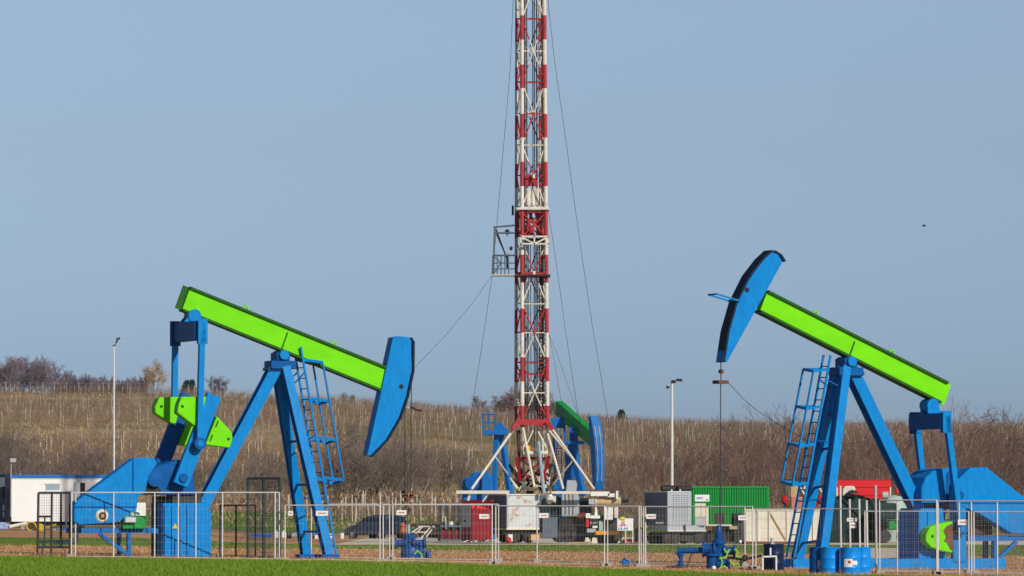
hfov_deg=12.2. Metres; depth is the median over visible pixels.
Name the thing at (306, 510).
vineyard stake
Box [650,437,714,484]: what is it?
bare tree
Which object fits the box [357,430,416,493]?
bare shrub
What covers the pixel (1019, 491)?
bare tree
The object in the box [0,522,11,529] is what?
tarpaulin bundle
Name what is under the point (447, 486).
bare shrub
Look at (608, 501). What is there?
mast raising drum
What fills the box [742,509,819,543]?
mud tank
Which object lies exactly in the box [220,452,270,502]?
bare shrub
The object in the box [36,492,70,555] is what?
yard gate
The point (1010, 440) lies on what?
bare tree
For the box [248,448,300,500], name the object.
bare shrub
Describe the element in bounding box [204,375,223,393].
bare tree
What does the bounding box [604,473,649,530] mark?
bare tree
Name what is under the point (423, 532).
lattice gangway
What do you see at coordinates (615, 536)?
truck tail
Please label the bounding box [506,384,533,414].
bare tree
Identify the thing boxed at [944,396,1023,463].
bare tree
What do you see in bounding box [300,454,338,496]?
bare shrub
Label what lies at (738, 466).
bare tree
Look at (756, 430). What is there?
bare tree
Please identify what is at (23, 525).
pipe stand
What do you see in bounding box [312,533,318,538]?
wheeled bin
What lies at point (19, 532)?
bare yard
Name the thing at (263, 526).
fence
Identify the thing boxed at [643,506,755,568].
fence
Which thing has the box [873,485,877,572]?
fence post
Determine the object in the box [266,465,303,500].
bare shrub
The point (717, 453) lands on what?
bare tree
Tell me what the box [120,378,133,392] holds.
bare shrub
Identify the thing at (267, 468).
bare shrub
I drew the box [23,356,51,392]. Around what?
bare tree
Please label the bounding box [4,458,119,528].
site cabin
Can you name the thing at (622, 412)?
conifer
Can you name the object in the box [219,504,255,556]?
fence
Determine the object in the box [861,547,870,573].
oil drum
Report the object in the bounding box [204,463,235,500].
bare shrub
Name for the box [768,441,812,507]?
bare tree
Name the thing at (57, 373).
bare tree
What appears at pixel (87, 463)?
bare shrub
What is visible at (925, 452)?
bare tree
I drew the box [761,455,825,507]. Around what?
bare tree
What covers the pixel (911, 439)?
bare tree
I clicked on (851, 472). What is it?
bare tree
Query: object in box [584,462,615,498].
bare tree
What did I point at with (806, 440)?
bare tree
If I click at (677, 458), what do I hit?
bare tree
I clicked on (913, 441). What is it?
bare tree
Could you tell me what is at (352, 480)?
bare shrub
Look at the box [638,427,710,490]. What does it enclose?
bare tree
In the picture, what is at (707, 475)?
bare tree
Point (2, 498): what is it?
equipment trailer
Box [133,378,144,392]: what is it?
bare shrub
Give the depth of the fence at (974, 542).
133.55 m
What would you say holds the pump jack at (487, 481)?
on the gravel pad
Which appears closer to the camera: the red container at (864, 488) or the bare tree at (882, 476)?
the red container at (864, 488)
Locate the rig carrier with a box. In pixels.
[538,517,585,541]
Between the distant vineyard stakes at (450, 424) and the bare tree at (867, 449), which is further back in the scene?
the distant vineyard stakes at (450, 424)
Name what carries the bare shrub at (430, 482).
on the ground at (231, 428)
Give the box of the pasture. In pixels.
[146,510,1002,532]
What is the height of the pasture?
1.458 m
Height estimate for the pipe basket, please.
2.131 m
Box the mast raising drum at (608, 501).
[589,491,628,505]
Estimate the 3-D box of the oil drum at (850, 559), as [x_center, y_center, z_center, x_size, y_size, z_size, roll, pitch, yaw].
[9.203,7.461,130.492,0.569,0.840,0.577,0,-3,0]
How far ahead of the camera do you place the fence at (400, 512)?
144.18 m
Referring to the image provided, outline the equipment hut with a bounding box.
[460,500,493,540]
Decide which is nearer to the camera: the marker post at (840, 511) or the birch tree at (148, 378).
the marker post at (840, 511)
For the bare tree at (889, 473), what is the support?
on the pasture
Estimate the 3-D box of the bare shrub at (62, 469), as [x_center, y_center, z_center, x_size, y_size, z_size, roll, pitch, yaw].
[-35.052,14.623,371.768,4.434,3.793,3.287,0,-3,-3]
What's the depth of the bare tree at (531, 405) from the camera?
889.59 m
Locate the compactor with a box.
[35,523,56,529]
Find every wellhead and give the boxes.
[391,523,430,557]
[667,525,761,568]
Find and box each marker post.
[839,486,841,546]
[848,499,850,546]
[858,499,860,546]
[865,500,867,546]
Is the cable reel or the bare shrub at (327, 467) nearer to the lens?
the cable reel
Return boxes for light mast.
[113,337,119,527]
[666,379,681,484]
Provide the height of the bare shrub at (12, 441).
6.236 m
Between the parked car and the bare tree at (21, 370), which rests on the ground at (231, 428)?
the bare tree at (21, 370)
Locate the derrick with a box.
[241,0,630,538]
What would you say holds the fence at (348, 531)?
on the bare soil strip
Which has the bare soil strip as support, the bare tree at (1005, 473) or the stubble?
the stubble
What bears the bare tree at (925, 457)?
on the ground at (231, 428)
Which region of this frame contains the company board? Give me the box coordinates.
[617,517,633,542]
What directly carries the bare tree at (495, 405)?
on the ground at (231, 428)
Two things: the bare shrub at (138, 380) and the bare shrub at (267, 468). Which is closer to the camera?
the bare shrub at (267, 468)
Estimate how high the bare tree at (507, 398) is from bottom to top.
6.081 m
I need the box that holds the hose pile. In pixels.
[463,539,496,542]
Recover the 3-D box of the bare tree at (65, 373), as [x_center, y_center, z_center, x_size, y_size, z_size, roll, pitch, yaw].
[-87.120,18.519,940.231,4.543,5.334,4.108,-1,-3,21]
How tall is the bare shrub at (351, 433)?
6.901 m
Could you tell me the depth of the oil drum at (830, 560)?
130.57 m
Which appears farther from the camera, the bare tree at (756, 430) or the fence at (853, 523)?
the bare tree at (756, 430)
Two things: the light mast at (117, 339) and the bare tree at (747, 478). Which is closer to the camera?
the light mast at (117, 339)
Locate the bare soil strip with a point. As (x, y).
(551, 554)
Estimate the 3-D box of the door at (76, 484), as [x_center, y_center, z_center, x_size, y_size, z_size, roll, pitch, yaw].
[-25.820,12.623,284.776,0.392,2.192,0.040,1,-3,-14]
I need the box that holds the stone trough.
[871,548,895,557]
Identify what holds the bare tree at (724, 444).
on the ground at (231, 428)
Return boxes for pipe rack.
[410,522,437,537]
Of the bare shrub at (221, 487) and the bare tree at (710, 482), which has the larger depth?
the bare shrub at (221, 487)
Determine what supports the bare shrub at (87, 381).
on the ground at (231, 428)
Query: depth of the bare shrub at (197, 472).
379.29 m
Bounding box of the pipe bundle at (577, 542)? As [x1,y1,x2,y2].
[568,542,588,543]
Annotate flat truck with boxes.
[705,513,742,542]
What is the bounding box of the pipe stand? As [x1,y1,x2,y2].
[8,522,26,529]
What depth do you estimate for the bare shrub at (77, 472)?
384.77 m
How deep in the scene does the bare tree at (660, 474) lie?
330.83 m
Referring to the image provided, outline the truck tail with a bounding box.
[580,507,623,543]
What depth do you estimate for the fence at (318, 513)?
144.75 m
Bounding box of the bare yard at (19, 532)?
[0,528,368,544]
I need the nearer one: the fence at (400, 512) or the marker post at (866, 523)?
the fence at (400, 512)
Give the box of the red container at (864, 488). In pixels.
[835,480,890,498]
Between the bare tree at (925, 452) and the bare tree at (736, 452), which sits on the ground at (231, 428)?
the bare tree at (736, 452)
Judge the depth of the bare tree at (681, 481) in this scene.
322.53 m
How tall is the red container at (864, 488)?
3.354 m
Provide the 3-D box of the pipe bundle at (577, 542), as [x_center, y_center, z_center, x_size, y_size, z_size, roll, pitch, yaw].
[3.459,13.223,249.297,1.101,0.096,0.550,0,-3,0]
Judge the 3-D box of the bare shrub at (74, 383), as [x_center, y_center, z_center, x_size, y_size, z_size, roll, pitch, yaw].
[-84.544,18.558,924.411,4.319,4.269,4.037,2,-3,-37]
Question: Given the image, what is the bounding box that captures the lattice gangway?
[411,526,434,537]
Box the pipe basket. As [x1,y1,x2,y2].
[438,502,461,540]
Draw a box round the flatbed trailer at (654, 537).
[647,524,705,543]
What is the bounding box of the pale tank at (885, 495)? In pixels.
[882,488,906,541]
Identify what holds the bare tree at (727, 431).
on the ground at (231, 428)
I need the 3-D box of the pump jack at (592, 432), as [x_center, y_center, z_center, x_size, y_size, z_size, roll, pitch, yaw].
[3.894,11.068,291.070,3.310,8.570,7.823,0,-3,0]
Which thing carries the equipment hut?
on the gravel pad
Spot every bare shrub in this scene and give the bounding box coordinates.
[0,427,28,469]
[0,427,38,474]
[0,434,48,474]
[0,445,28,474]
[19,452,60,474]
[31,454,77,474]
[49,379,63,391]
[50,449,96,474]
[52,434,121,474]
[59,441,103,474]
[62,375,79,391]
[65,373,80,392]
[77,373,95,392]
[78,375,93,389]
[94,378,104,391]
[96,453,137,474]
[99,377,112,392]
[100,374,118,392]
[115,379,123,392]
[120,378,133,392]
[123,375,141,390]
[132,373,149,393]
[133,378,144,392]
[193,461,208,491]
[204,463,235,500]
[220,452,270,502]
[239,448,284,501]
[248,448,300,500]
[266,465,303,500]
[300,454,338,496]
[313,441,360,499]
[323,419,391,494]
[328,445,389,501]
[334,427,403,500]
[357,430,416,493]
[361,433,426,502]
[377,433,457,500]
[388,433,440,492]
[412,452,446,498]
[429,445,470,497]
[451,455,485,496]
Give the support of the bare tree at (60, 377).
on the ground at (231, 428)
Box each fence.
[6,382,274,394]
[67,492,281,560]
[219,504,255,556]
[246,477,280,557]
[282,505,383,561]
[309,504,390,559]
[382,504,494,563]
[391,504,501,561]
[493,505,607,565]
[533,506,641,562]
[605,506,642,566]
[640,506,748,566]
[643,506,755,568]
[754,508,859,568]
[864,511,972,572]
[875,499,940,574]
[936,500,1023,574]
[972,511,1023,572]
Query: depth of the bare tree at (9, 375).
930.19 m
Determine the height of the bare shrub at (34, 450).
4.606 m
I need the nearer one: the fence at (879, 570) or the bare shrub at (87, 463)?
the fence at (879, 570)
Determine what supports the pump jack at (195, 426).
on the bare soil strip
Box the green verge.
[0,537,1023,555]
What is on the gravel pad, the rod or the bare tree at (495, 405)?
the rod
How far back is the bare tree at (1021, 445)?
378.24 m
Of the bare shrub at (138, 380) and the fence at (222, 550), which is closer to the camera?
the fence at (222, 550)
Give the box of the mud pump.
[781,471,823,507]
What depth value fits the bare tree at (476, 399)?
899.70 m
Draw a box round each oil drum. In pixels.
[762,538,783,569]
[809,547,819,572]
[820,547,839,573]
[840,547,860,573]
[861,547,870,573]
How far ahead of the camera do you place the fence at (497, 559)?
150.22 m
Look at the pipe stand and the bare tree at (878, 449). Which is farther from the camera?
the bare tree at (878, 449)
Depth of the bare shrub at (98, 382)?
935.72 m
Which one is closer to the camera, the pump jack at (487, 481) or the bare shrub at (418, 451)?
the pump jack at (487, 481)
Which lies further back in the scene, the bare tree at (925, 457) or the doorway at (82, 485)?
the bare tree at (925, 457)
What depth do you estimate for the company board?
248.70 m
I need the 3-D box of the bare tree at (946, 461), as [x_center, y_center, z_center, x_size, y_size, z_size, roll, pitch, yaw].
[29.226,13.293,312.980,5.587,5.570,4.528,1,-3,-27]
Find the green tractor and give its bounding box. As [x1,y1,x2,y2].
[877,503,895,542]
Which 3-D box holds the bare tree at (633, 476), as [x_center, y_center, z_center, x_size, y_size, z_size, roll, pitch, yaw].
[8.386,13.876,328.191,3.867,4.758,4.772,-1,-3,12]
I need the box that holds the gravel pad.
[338,537,1023,544]
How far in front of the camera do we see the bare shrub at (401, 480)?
371.60 m
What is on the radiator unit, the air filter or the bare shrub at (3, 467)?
the air filter
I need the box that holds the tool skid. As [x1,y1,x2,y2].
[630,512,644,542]
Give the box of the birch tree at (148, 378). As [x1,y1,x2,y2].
[142,358,169,393]
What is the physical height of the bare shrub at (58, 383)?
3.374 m
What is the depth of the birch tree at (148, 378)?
924.48 m
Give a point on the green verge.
(28, 540)
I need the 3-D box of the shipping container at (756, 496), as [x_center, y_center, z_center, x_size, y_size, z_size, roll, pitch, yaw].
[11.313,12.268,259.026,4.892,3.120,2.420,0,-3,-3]
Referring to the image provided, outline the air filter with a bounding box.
[661,485,691,491]
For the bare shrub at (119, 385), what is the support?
on the ground at (231, 428)
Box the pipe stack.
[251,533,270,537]
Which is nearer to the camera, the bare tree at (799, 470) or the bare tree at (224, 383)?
the bare tree at (799, 470)
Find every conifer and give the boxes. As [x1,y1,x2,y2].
[180,379,193,394]
[190,379,196,390]
[616,409,627,420]
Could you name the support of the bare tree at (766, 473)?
on the pasture
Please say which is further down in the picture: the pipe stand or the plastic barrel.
the plastic barrel
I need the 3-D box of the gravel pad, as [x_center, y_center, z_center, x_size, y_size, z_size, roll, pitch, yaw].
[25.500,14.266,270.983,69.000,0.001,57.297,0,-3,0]
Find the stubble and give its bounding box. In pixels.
[0,544,1023,575]
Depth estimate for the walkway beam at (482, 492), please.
249.07 m
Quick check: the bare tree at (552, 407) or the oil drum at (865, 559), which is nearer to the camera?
the oil drum at (865, 559)
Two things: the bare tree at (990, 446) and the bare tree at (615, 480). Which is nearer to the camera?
the bare tree at (615, 480)
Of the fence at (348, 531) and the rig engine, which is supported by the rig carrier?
the rig engine
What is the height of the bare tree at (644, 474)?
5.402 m
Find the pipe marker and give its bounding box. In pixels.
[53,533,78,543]
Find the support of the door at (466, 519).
in the equipment hut
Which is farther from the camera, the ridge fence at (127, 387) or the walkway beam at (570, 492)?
the ridge fence at (127, 387)
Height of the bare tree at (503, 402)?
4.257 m
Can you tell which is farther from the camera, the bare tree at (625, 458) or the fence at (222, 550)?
the bare tree at (625, 458)
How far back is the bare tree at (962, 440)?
382.78 m
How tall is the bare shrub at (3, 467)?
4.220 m
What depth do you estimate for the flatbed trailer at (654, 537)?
248.88 m
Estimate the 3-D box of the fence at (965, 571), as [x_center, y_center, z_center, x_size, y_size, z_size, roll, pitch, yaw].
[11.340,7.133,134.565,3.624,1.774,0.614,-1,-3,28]
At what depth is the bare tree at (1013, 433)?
371.43 m
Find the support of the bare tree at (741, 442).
on the ground at (231, 428)
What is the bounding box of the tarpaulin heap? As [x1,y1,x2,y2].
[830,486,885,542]
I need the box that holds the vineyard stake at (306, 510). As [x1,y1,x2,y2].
[306,496,307,519]
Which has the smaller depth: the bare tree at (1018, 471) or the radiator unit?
the radiator unit
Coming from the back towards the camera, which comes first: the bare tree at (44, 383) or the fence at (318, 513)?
the bare tree at (44, 383)
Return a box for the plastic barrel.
[622,558,628,565]
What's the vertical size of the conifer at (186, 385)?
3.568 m
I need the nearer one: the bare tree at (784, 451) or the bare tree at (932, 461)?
the bare tree at (932, 461)
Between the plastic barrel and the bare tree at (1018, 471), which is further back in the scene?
the bare tree at (1018, 471)
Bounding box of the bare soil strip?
[0,546,1023,575]
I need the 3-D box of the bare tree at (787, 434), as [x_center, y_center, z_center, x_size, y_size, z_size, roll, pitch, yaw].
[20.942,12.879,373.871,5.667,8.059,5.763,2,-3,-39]
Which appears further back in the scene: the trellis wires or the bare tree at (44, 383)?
the bare tree at (44, 383)
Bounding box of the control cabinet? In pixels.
[695,495,708,524]
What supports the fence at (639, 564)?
on the bare soil strip
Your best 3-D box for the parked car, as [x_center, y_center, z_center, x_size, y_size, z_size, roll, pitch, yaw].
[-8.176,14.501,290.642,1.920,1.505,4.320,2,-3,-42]
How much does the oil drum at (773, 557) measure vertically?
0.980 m
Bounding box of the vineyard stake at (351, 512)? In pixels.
[351,501,352,521]
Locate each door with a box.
[73,482,79,499]
[462,506,470,526]
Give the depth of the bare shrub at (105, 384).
931.19 m
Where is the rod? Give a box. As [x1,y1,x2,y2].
[404,406,421,519]
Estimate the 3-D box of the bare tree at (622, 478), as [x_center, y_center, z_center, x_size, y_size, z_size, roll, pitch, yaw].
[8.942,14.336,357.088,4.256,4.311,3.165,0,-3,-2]
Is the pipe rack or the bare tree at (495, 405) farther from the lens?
the bare tree at (495, 405)
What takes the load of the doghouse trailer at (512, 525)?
on the gravel pad
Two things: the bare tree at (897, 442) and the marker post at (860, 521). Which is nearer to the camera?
the marker post at (860, 521)
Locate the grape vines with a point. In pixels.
(345, 407)
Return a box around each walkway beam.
[456,491,508,493]
[552,491,589,493]
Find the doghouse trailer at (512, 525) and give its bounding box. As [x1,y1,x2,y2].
[485,494,539,542]
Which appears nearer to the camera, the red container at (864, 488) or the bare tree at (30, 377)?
the red container at (864, 488)
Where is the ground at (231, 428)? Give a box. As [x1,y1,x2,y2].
[0,392,1023,536]
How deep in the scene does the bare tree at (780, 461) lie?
377.79 m
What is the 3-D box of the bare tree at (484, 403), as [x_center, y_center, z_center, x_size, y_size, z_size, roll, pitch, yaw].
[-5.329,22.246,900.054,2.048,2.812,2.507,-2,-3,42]
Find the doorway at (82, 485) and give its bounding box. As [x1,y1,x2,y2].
[80,483,84,494]
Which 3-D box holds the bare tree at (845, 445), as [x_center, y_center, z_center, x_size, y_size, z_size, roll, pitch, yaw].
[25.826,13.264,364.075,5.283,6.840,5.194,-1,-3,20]
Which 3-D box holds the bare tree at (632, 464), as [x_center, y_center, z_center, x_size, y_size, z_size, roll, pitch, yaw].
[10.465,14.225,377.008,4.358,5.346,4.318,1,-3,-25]
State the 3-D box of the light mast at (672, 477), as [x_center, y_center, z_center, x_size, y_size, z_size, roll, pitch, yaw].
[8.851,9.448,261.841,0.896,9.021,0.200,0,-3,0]
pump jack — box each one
[66,285,415,557]
[462,414,513,539]
[551,401,604,516]
[708,250,1023,568]
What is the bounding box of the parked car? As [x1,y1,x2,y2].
[343,515,406,538]
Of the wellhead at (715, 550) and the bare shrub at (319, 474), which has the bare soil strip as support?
the wellhead at (715, 550)
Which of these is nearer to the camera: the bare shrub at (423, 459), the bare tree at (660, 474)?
the bare tree at (660, 474)
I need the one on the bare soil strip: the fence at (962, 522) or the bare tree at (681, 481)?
the fence at (962, 522)
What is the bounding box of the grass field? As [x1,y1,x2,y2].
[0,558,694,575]
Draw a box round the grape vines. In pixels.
[0,385,1023,520]
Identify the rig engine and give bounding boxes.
[539,480,591,516]
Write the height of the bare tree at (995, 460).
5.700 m
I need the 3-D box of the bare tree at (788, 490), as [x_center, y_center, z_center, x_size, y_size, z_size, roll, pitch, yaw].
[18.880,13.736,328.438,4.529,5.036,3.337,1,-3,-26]
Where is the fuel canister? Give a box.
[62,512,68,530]
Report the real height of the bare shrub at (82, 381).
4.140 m
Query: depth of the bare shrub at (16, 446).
425.01 m
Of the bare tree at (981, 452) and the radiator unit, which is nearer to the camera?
the radiator unit
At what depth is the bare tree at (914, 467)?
314.29 m
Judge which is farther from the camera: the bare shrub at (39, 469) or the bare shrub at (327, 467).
the bare shrub at (39, 469)
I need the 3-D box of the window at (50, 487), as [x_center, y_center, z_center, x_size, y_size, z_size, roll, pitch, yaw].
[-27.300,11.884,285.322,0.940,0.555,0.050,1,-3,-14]
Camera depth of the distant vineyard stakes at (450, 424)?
751.80 m
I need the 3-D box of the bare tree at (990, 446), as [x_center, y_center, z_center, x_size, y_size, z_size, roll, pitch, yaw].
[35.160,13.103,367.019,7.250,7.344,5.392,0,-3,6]
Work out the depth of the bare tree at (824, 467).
347.03 m
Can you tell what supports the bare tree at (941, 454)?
on the ground at (231, 428)
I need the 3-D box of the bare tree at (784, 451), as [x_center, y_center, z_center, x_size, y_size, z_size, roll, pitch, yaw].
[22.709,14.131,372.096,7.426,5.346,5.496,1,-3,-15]
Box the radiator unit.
[644,489,690,524]
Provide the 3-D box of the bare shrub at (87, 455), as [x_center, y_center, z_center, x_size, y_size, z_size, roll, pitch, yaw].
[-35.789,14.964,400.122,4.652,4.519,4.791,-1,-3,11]
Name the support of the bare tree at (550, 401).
on the ground at (231, 428)
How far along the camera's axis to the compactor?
281.67 m
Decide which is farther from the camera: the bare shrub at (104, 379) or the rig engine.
the bare shrub at (104, 379)
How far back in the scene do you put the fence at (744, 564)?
145.71 m
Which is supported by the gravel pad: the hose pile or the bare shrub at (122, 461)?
the hose pile
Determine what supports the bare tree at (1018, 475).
on the ground at (231, 428)
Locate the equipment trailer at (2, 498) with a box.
[0,474,14,521]
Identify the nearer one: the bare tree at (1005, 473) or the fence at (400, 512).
the fence at (400, 512)
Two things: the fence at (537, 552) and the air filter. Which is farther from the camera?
the air filter
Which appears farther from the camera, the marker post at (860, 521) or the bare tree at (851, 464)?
the bare tree at (851, 464)
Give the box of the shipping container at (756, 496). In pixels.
[688,486,768,541]
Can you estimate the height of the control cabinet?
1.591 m
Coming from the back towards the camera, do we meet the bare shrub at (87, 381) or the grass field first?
the bare shrub at (87, 381)
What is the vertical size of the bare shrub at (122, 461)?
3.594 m
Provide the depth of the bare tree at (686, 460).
360.45 m
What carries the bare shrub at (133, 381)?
on the ground at (231, 428)
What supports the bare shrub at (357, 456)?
on the ground at (231, 428)
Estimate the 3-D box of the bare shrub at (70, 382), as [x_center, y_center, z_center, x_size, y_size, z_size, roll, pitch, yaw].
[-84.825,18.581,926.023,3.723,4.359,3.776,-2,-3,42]
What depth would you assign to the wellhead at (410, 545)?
157.56 m
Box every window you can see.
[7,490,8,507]
[45,483,60,491]
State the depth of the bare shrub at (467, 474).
389.70 m
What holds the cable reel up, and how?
on the bare yard at (19, 532)
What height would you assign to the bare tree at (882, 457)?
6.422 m
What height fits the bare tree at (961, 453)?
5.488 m
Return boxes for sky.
[0,0,1023,426]
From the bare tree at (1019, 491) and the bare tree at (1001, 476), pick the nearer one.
the bare tree at (1001, 476)
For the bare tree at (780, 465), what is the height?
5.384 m
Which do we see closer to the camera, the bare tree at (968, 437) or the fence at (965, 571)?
the fence at (965, 571)
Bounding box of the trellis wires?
[0,385,1023,475]
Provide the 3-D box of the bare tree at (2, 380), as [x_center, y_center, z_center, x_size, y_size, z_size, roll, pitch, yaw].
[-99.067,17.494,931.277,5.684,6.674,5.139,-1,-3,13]
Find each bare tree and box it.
[0,358,23,390]
[0,361,14,391]
[4,355,30,391]
[5,354,35,391]
[22,361,40,392]
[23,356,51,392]
[27,356,57,392]
[36,359,65,391]
[48,373,62,386]
[59,370,75,381]
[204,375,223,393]
[214,378,230,394]
[469,395,481,410]
[479,400,488,410]
[488,400,503,412]
[489,394,513,415]
[500,387,519,412]
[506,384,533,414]
[517,389,538,417]
[526,389,549,413]
[538,392,554,410]
[549,397,556,415]
[582,478,613,513]
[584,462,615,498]
[587,443,639,497]
[588,464,629,511]
[604,457,660,523]
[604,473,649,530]
[606,452,659,505]
[607,442,657,511]
[619,435,676,498]
[637,432,718,490]
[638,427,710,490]
[638,468,710,507]
[644,456,718,490]
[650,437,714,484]
[657,432,711,485]
[675,446,731,485]
[675,457,751,485]
[683,472,740,485]
[695,417,757,485]
[697,413,747,485]
[708,404,793,499]
[709,423,770,485]
[713,417,770,477]
[716,443,779,501]
[719,432,774,485]
[724,436,791,507]
[741,403,806,498]
[753,438,811,503]
[757,441,821,487]
[758,439,796,500]
[760,453,809,507]
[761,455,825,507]
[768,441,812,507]
[781,451,825,507]
[783,416,852,497]
[792,436,864,496]
[821,428,876,489]
[823,450,881,479]
[826,441,871,478]
[838,419,888,479]
[845,429,914,491]
[848,424,915,494]
[852,415,937,494]
[852,447,916,494]
[863,452,928,495]
[866,425,915,484]
[884,433,956,474]
[892,418,943,470]
[892,446,974,495]
[905,442,941,472]
[912,438,964,517]
[914,454,997,471]
[922,421,1005,467]
[923,437,992,468]
[925,413,1016,477]
[928,399,1001,467]
[931,436,984,467]
[936,435,1004,470]
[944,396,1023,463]
[955,445,1020,528]
[957,448,1023,492]
[963,439,1022,487]
[968,411,1023,483]
[974,405,1023,484]
[975,443,1023,495]
[989,426,1023,492]
[995,428,1023,494]
[1007,449,1023,496]
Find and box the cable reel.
[26,521,35,529]
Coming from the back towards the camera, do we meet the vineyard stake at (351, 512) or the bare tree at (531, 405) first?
the bare tree at (531, 405)
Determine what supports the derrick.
on the gravel pad
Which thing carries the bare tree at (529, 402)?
on the ground at (231, 428)
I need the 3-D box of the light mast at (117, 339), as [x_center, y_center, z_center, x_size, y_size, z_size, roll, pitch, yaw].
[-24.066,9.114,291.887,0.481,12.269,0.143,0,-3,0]
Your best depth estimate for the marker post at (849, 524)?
175.75 m
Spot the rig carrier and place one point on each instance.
(549, 527)
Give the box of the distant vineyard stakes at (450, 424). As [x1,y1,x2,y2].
[1,384,1022,461]
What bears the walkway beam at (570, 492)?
attached to the derrick

